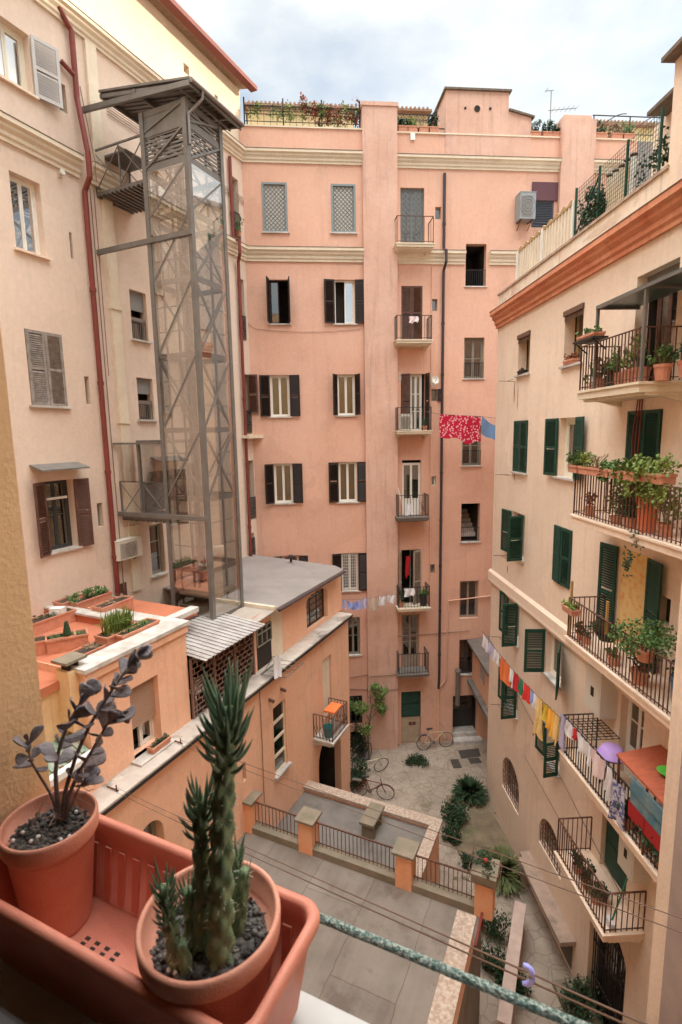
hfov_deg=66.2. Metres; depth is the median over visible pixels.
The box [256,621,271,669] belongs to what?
door
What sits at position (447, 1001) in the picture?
edge wall
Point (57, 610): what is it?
plastic box
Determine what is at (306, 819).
railing pillar
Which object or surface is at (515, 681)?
garment
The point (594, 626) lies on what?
potted plant
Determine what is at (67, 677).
chimney
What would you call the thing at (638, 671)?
potted plant
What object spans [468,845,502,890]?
plant box
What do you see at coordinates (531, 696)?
garment
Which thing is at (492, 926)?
shrub
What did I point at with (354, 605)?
garment
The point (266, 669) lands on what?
clothes rack
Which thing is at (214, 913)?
cactus
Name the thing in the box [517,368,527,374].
potted plant
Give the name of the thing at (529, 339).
window
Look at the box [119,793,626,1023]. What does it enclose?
clothesline
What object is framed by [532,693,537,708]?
garment
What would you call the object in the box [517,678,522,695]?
garment
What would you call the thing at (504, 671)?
garment
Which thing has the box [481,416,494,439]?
sheet
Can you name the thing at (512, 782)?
window
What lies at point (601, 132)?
potted plant
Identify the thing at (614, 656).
potted plant
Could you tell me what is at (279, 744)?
window
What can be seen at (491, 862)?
clothesline
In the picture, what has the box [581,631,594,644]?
potted plant
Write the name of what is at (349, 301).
window
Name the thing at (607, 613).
wooden post
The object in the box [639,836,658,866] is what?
potted plant
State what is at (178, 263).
window
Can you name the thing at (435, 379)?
satellite dish
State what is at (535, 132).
potted plant
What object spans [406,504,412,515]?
towel
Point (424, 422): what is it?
potted plant
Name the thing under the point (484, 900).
railing pillar
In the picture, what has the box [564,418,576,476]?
window
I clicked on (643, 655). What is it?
potted plant
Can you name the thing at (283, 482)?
window
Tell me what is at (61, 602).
potted plant
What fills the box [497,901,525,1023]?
ramp wall
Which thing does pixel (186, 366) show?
window
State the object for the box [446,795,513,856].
planting bed
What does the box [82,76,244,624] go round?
lift tower
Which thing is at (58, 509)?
window
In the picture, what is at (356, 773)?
shrub
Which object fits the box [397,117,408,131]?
potted plant
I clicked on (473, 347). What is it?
window
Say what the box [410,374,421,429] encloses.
window
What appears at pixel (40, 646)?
potted plant
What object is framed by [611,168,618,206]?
flue
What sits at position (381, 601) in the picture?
garment
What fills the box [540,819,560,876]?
window
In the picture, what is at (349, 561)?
window
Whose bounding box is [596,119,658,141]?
roof cabin
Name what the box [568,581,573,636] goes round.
wooden post
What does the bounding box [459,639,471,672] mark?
window
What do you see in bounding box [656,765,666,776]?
green bowl
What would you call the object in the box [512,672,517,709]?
window
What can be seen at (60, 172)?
wall lamp
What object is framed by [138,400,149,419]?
window
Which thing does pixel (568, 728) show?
towel
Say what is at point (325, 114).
pergola
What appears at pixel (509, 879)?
shrub
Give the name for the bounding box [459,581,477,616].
window
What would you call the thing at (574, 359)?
potted plant
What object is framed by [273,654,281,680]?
towel
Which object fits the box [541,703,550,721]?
garment
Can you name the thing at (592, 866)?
potted plant
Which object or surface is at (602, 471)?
potted plant
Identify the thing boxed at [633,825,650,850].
potted plant
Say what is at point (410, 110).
roof cabin
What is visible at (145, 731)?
window
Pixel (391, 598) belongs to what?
garment
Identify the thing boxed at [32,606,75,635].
potted plant
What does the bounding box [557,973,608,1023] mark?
shrub
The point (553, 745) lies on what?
window
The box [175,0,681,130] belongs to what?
sky
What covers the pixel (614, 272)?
corner house
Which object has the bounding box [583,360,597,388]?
potted plant
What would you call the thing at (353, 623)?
window
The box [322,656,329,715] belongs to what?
blind door
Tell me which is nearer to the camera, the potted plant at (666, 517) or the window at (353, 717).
the potted plant at (666, 517)
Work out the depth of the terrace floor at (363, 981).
10.77 m
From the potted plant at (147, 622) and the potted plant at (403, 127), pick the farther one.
the potted plant at (403, 127)
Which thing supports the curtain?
hanging from the apartment building
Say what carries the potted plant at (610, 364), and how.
on the corner house at (614, 272)
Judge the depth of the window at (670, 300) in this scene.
9.73 m
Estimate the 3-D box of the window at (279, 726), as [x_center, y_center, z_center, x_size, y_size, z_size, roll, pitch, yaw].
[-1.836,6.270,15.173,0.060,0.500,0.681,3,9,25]
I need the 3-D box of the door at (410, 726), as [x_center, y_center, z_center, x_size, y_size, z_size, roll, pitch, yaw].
[3.123,9.851,23.476,0.841,1.444,0.085,-2,9,-5]
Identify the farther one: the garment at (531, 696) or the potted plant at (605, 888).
the garment at (531, 696)
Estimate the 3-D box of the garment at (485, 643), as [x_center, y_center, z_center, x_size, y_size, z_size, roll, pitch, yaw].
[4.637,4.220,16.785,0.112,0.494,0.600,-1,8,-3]
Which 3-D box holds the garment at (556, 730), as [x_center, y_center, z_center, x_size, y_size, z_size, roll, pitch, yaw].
[4.882,4.961,11.876,0.188,0.745,0.250,-3,9,-11]
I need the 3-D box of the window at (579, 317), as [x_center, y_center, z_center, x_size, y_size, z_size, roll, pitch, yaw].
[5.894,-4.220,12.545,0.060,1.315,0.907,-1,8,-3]
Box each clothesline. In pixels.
[116,787,646,1023]
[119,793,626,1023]
[181,740,681,918]
[183,746,681,932]
[483,633,559,717]
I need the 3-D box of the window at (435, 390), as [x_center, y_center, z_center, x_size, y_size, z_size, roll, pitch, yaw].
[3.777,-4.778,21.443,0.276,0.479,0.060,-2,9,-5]
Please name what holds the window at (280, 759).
in the annex wing
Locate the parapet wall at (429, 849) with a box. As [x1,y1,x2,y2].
[303,780,442,883]
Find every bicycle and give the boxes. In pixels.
[350,772,394,799]
[353,749,388,771]
[416,723,453,749]
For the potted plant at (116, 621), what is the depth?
10.96 m
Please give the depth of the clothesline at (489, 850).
3.91 m
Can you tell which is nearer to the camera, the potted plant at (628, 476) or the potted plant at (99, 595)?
the potted plant at (628, 476)
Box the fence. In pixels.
[573,107,669,235]
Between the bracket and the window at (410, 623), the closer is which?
the bracket
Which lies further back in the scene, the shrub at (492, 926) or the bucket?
the bucket
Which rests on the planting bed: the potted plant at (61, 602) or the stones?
the stones
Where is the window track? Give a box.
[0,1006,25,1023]
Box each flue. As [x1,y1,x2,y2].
[605,173,612,211]
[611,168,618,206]
[617,163,624,201]
[623,157,630,196]
[629,152,638,192]
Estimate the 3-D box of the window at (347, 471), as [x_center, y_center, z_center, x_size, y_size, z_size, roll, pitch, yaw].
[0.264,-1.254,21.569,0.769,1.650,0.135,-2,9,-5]
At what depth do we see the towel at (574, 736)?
11.14 m
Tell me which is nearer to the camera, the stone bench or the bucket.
the stone bench
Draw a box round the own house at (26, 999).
[0,327,368,1023]
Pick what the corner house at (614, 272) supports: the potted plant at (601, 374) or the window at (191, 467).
the potted plant at (601, 374)
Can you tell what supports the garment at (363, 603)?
hanging from the clothesline
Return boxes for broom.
[606,878,627,930]
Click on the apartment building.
(369, 236)
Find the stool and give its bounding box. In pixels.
[600,758,622,791]
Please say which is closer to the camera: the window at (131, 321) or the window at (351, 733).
the window at (131, 321)
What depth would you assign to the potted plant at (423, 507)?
21.45 m
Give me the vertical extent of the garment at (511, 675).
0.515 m
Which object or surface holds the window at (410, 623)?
in the apartment building
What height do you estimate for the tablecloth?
1.189 m
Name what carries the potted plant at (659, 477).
on the corner house at (614, 272)
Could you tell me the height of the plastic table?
0.760 m
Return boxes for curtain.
[405,556,410,578]
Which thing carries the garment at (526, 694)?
hanging from the clothesline at (520, 678)
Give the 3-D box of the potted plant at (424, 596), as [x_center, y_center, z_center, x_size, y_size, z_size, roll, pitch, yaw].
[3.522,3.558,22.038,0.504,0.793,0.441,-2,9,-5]
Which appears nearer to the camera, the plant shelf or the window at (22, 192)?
the plant shelf
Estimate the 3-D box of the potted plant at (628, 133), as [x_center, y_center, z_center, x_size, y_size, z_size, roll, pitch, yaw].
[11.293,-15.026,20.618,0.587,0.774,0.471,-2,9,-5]
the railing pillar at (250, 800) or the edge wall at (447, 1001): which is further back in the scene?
the railing pillar at (250, 800)
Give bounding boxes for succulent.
[12,644,152,827]
[63,621,71,635]
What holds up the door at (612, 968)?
in the corner house at (614, 272)
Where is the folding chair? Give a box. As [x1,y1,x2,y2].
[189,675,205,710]
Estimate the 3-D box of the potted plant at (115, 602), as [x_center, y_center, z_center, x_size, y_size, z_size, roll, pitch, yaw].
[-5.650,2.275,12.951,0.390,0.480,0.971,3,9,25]
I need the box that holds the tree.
[349,682,389,760]
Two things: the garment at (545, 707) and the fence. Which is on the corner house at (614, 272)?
the fence
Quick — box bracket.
[106,785,118,791]
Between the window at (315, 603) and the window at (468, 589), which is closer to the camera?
the window at (315, 603)
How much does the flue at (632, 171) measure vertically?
0.868 m
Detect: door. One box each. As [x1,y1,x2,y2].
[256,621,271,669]
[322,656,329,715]
[401,716,419,742]
[452,695,472,726]
[590,928,625,1023]
[604,820,626,895]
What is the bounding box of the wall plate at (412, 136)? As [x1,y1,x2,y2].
[410,133,414,139]
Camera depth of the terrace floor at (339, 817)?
15.07 m
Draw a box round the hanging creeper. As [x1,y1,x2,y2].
[621,531,644,577]
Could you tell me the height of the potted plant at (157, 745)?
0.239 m
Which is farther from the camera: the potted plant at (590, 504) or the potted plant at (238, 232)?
the potted plant at (238, 232)
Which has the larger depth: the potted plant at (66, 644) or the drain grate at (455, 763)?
the drain grate at (455, 763)
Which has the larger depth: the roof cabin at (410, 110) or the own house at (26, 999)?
the roof cabin at (410, 110)
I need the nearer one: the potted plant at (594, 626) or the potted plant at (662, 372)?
the potted plant at (662, 372)
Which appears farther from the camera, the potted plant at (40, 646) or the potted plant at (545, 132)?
the potted plant at (545, 132)
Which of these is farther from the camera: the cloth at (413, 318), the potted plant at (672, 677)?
the cloth at (413, 318)
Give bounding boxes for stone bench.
[359,802,384,839]
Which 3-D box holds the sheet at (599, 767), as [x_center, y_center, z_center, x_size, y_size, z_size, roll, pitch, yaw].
[5.043,5.002,10.271,0.127,0.473,0.589,-1,8,-3]
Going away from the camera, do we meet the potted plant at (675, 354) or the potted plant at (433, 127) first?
the potted plant at (675, 354)
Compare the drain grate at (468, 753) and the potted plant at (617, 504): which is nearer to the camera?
the potted plant at (617, 504)
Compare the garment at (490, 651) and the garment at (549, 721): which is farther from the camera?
the garment at (490, 651)
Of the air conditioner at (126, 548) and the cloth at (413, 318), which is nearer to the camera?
the air conditioner at (126, 548)
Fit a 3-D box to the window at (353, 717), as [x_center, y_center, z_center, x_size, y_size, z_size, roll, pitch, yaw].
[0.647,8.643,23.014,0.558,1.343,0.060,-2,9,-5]
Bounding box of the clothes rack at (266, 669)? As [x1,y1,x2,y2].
[261,656,303,677]
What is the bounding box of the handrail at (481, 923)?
[474,912,483,947]
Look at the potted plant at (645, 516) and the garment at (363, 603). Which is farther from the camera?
the garment at (363, 603)
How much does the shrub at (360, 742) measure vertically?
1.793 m
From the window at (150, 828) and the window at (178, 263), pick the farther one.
the window at (178, 263)
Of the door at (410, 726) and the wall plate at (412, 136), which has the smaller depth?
the wall plate at (412, 136)
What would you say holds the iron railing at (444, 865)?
on the kerb wall at (450, 897)
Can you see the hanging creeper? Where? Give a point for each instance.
(627, 563)
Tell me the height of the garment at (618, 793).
0.867 m
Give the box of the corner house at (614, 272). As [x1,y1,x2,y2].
[486,36,681,1023]
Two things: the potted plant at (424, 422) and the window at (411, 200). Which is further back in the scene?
the potted plant at (424, 422)
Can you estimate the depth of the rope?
0.78 m
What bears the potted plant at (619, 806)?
on the shelter cabinet at (645, 811)
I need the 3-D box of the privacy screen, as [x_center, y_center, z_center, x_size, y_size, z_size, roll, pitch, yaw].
[5.497,-7.292,14.269,0.095,0.990,3.550,-1,8,-3]
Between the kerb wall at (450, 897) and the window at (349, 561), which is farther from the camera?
the window at (349, 561)
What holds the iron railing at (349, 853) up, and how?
on the kerb wall at (450, 897)
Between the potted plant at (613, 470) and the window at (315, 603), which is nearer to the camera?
the potted plant at (613, 470)
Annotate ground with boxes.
[350,739,606,1023]
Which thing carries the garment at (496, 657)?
hanging from the clothesline at (520, 678)
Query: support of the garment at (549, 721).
hanging from the clothesline at (520, 678)
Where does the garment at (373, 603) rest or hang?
hanging from the clothesline
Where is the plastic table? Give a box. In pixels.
[324,702,341,728]
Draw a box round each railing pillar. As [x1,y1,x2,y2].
[242,790,261,833]
[294,806,321,855]
[391,836,419,891]
[473,880,497,921]
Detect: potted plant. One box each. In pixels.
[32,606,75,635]
[34,629,75,655]
[45,628,88,654]
[52,593,88,605]
[66,585,111,608]
[70,641,106,655]
[90,593,133,612]
[93,603,141,646]
[110,617,159,642]
[146,732,171,753]
[235,216,243,236]
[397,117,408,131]
[399,589,404,606]
[407,116,417,131]
[417,119,428,131]
[418,588,427,605]
[420,500,424,515]
[422,417,426,429]
[426,113,439,132]
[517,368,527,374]
[531,119,541,135]
[541,119,553,135]
[549,120,560,136]
[561,598,580,616]
[562,351,579,365]
[566,451,587,472]
[569,849,590,874]
[575,325,605,340]
[576,621,587,640]
[578,451,596,474]
[578,863,595,890]
[580,492,597,516]
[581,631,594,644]
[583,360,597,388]
[585,881,610,904]
[587,453,608,475]
[588,620,626,642]
[593,357,610,387]
[596,120,608,137]
[597,459,612,481]
[599,364,625,386]
[603,457,633,486]
[603,484,629,524]
[605,345,636,384]
[605,647,620,666]
[607,123,623,138]
[608,616,676,662]
[613,453,654,497]
[613,490,640,528]
[614,797,635,829]
[620,334,648,383]
[621,121,635,138]
[622,631,664,685]
[630,452,681,508]
[631,347,653,381]
[632,482,667,532]
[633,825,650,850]
[637,482,681,536]
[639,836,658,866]
[646,343,679,380]
[667,659,674,701]
[668,343,681,377]
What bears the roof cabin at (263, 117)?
on the apartment building
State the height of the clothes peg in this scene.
0.084 m
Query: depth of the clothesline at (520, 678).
14.00 m
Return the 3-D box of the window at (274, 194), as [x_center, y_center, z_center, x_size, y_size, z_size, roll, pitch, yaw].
[-2.479,-11.415,19.634,0.932,1.750,0.085,-2,9,-5]
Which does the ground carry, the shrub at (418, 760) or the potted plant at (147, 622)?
the shrub at (418, 760)
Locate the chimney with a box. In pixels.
[51,651,86,732]
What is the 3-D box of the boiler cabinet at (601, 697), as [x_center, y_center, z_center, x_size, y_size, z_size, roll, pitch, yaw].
[5.619,3.573,11.272,0.396,1.550,0.624,-1,8,-3]
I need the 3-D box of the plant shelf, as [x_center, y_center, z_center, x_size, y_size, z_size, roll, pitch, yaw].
[4.734,-3.164,9.956,0.300,0.238,0.750,-1,8,-3]
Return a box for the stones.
[454,797,505,879]
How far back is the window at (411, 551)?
22.60 m
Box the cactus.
[148,656,254,978]
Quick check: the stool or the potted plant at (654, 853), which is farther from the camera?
the stool
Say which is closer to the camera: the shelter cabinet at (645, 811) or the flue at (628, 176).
the shelter cabinet at (645, 811)
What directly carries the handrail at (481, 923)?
on the terrace floor at (363, 981)
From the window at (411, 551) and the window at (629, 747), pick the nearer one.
the window at (629, 747)
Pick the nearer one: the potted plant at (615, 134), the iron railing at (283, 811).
the iron railing at (283, 811)
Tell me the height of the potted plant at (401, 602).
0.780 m
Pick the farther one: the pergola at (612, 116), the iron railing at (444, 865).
the pergola at (612, 116)
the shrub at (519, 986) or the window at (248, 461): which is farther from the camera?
the window at (248, 461)
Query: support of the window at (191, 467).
in the apartment house at (76, 325)
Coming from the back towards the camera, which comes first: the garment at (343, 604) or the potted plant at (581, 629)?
the garment at (343, 604)
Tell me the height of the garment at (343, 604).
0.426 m
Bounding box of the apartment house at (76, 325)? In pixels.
[0,0,262,672]
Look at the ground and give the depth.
17.48 m
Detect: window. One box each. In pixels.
[0,23,26,89]
[9,175,40,253]
[45,480,72,549]
[97,503,99,525]
[131,321,143,339]
[137,717,153,746]
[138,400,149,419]
[140,444,164,511]
[143,820,155,835]
[149,524,162,574]
[176,254,183,290]
[184,364,190,411]
[189,463,194,491]
[248,461,250,507]
[261,182,287,231]
[269,281,288,322]
[270,375,289,416]
[273,700,283,723]
[273,715,284,740]
[274,463,292,502]
[274,731,285,756]
[275,747,285,773]
[306,588,323,627]
[331,184,355,231]
[334,281,354,322]
[337,375,354,414]
[338,462,356,501]
[341,553,357,590]
[348,617,359,653]
[350,695,361,722]
[350,731,360,746]
[400,188,423,242]
[402,463,420,514]
[402,614,418,666]
[409,549,418,602]
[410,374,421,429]
[431,389,436,400]
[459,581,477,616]
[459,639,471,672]
[462,441,479,464]
[464,338,482,377]
[503,759,518,811]
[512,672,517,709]
[517,513,524,556]
[527,339,529,371]
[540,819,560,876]
[551,636,561,680]
[552,745,560,766]
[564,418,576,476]
[575,310,583,357]
[624,700,643,782]
[652,292,677,380]
[666,598,670,621]
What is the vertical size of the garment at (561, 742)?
0.870 m
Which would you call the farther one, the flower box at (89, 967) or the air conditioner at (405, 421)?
the air conditioner at (405, 421)
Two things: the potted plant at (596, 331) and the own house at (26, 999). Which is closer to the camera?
the own house at (26, 999)
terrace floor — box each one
[234,832,481,1023]
[277,791,426,867]
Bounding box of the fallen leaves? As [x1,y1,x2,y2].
[367,757,505,897]
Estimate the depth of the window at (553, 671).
14.37 m
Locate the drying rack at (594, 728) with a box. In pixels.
[570,718,619,739]
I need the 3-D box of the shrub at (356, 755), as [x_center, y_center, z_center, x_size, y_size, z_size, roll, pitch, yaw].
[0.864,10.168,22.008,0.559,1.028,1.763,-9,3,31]
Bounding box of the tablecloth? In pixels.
[439,414,480,443]
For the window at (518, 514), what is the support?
in the corner house at (614, 272)
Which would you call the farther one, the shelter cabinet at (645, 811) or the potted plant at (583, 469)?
the potted plant at (583, 469)
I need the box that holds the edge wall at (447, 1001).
[427,909,476,1023]
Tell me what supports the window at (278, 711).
in the annex wing
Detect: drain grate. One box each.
[450,759,461,767]
[458,748,480,758]
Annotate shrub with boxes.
[350,721,370,757]
[350,756,367,790]
[352,738,371,769]
[402,752,428,767]
[440,795,470,829]
[441,821,461,845]
[451,773,489,808]
[459,852,474,870]
[481,934,505,973]
[483,908,510,942]
[485,843,527,899]
[490,955,534,997]
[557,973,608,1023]
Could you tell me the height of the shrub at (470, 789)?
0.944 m
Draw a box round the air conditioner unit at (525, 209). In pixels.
[515,191,536,230]
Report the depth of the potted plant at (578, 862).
11.66 m
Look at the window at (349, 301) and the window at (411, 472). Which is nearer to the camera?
the window at (349, 301)
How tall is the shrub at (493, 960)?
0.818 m
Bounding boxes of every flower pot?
[0,789,98,936]
[135,860,280,1023]
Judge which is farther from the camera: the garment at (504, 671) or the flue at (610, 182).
the garment at (504, 671)
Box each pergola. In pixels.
[243,92,360,127]
[397,108,436,125]
[593,113,664,135]
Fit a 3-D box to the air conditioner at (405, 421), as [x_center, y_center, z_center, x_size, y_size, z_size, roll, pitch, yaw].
[2.571,-3.509,20.858,0.520,0.798,0.315,-2,9,-5]
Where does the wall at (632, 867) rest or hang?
attached to the corner house at (614, 272)
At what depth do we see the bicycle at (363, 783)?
19.94 m
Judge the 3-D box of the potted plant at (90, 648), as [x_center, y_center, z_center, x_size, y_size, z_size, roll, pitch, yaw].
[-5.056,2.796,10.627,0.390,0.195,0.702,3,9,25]
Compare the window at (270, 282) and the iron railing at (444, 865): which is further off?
the window at (270, 282)
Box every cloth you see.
[404,588,414,596]
[409,316,418,323]
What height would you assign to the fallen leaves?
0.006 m
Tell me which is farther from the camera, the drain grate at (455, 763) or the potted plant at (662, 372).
the drain grate at (455, 763)
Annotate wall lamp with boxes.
[57,168,65,178]
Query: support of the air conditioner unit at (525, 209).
attached to the apartment building
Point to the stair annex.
(478, 683)
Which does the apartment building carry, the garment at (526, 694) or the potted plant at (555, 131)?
the potted plant at (555, 131)
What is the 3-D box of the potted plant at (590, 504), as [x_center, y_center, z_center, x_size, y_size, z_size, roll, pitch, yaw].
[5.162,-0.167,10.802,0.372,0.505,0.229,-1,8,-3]
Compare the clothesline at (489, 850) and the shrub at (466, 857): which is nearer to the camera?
the clothesline at (489, 850)
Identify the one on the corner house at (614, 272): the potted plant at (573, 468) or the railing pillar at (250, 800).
the potted plant at (573, 468)
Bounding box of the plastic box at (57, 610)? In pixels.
[49,606,65,614]
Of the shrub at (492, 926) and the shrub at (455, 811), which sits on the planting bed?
the shrub at (455, 811)
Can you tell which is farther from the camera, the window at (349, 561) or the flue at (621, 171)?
the window at (349, 561)
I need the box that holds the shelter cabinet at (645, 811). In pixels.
[614,744,667,856]
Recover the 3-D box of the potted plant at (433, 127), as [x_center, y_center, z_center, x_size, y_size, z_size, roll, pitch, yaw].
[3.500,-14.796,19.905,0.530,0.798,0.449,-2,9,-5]
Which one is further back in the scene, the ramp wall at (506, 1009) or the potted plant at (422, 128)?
the potted plant at (422, 128)
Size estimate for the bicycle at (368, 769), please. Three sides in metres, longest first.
1.763 x 1.028 x 0.559 m
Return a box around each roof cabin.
[245,100,355,127]
[397,106,431,129]
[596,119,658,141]
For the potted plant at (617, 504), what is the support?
on the corner house at (614, 272)
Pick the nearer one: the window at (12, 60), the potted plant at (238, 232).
the window at (12, 60)
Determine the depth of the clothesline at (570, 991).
1.90 m
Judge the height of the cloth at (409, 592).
0.376 m
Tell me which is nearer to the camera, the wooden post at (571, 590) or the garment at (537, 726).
the wooden post at (571, 590)
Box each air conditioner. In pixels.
[110,535,142,563]
[398,414,411,430]
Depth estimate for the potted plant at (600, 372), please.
10.15 m
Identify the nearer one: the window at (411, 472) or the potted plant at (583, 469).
the potted plant at (583, 469)
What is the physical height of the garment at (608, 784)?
0.669 m
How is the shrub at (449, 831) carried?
on the ground
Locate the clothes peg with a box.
[522,962,534,987]
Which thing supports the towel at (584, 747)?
hanging from the corner house at (614, 272)
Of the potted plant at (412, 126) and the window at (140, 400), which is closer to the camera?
the window at (140, 400)
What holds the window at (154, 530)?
in the apartment house at (76, 325)
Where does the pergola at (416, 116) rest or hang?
on the apartment building
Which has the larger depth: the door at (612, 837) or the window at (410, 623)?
the window at (410, 623)
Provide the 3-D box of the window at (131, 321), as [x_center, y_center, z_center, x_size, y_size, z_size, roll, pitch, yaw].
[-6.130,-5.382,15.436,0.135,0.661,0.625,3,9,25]
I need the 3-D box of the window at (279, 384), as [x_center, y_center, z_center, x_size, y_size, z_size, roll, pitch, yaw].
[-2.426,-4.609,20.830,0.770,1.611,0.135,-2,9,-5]
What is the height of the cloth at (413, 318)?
0.260 m
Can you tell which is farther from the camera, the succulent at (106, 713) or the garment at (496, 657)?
the garment at (496, 657)
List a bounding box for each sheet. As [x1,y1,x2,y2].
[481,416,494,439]
[591,748,605,782]
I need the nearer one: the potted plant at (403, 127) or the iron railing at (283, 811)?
the iron railing at (283, 811)
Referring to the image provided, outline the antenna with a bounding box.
[545,90,578,118]
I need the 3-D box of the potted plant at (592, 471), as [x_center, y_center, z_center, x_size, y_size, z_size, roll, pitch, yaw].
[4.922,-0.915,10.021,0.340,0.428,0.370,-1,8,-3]
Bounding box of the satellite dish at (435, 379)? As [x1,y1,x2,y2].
[432,376,438,383]
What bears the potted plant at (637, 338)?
on the corner house at (614, 272)
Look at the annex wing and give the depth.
13.69 m
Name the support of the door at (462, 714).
in the apartment building
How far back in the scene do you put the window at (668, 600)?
9.61 m
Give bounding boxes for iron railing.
[255,802,297,836]
[315,822,394,871]
[414,855,473,898]
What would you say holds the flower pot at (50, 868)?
in the flower box at (89, 967)
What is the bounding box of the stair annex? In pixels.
[467,636,489,721]
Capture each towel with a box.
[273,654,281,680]
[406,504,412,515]
[564,720,575,739]
[571,728,577,739]
[577,732,590,765]
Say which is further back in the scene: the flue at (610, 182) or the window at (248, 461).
the window at (248, 461)
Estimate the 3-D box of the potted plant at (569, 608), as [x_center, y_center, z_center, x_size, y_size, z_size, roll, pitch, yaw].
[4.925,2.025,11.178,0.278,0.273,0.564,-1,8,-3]
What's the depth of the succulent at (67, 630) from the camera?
10.80 m
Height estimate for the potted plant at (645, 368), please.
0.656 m
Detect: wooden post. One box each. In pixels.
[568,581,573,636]
[604,601,608,633]
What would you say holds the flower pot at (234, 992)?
in the flower box at (89, 967)
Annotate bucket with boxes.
[323,723,331,737]
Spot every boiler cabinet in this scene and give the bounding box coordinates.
[584,661,618,718]
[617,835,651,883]
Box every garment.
[341,600,345,609]
[346,600,360,609]
[361,598,366,608]
[368,597,378,610]
[378,596,385,605]
[387,595,394,603]
[482,634,488,651]
[487,640,493,658]
[493,648,499,666]
[500,657,510,686]
[509,667,513,687]
[513,673,520,691]
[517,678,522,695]
[522,683,529,703]
[529,690,534,704]
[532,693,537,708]
[532,696,542,740]
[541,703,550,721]
[545,708,554,736]
[551,713,560,745]
[558,714,565,751]
[603,767,612,801]
[608,778,624,830]
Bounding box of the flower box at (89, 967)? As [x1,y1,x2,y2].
[0,814,319,1023]
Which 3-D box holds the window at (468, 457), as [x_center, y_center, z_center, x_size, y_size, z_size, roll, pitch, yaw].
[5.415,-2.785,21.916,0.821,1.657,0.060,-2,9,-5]
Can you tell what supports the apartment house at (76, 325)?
on the ground
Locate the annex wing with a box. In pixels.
[36,554,352,855]
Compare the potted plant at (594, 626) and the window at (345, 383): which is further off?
the window at (345, 383)
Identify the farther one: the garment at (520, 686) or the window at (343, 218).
the window at (343, 218)
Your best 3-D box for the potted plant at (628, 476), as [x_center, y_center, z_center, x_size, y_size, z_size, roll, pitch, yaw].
[4.978,-0.602,8.831,0.488,0.770,0.808,-1,8,-3]
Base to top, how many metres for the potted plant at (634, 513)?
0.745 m
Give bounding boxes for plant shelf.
[573,336,608,354]
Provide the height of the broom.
1.107 m
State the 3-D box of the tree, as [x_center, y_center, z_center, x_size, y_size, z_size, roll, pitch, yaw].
[1.191,8.837,22.179,1.921,3.551,1.751,-6,10,-31]
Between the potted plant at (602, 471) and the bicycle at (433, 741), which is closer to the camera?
the potted plant at (602, 471)
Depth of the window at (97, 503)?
14.47 m
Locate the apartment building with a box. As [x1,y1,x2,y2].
[239,86,652,749]
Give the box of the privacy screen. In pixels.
[515,200,574,279]
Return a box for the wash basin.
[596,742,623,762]
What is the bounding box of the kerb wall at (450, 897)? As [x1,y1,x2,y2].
[252,822,473,913]
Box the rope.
[319,912,590,1023]
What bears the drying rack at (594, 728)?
on the corner house at (614, 272)
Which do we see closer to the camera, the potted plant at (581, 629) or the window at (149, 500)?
the potted plant at (581, 629)
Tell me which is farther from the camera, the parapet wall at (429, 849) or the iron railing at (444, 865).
the parapet wall at (429, 849)
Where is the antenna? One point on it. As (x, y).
(550, 110)

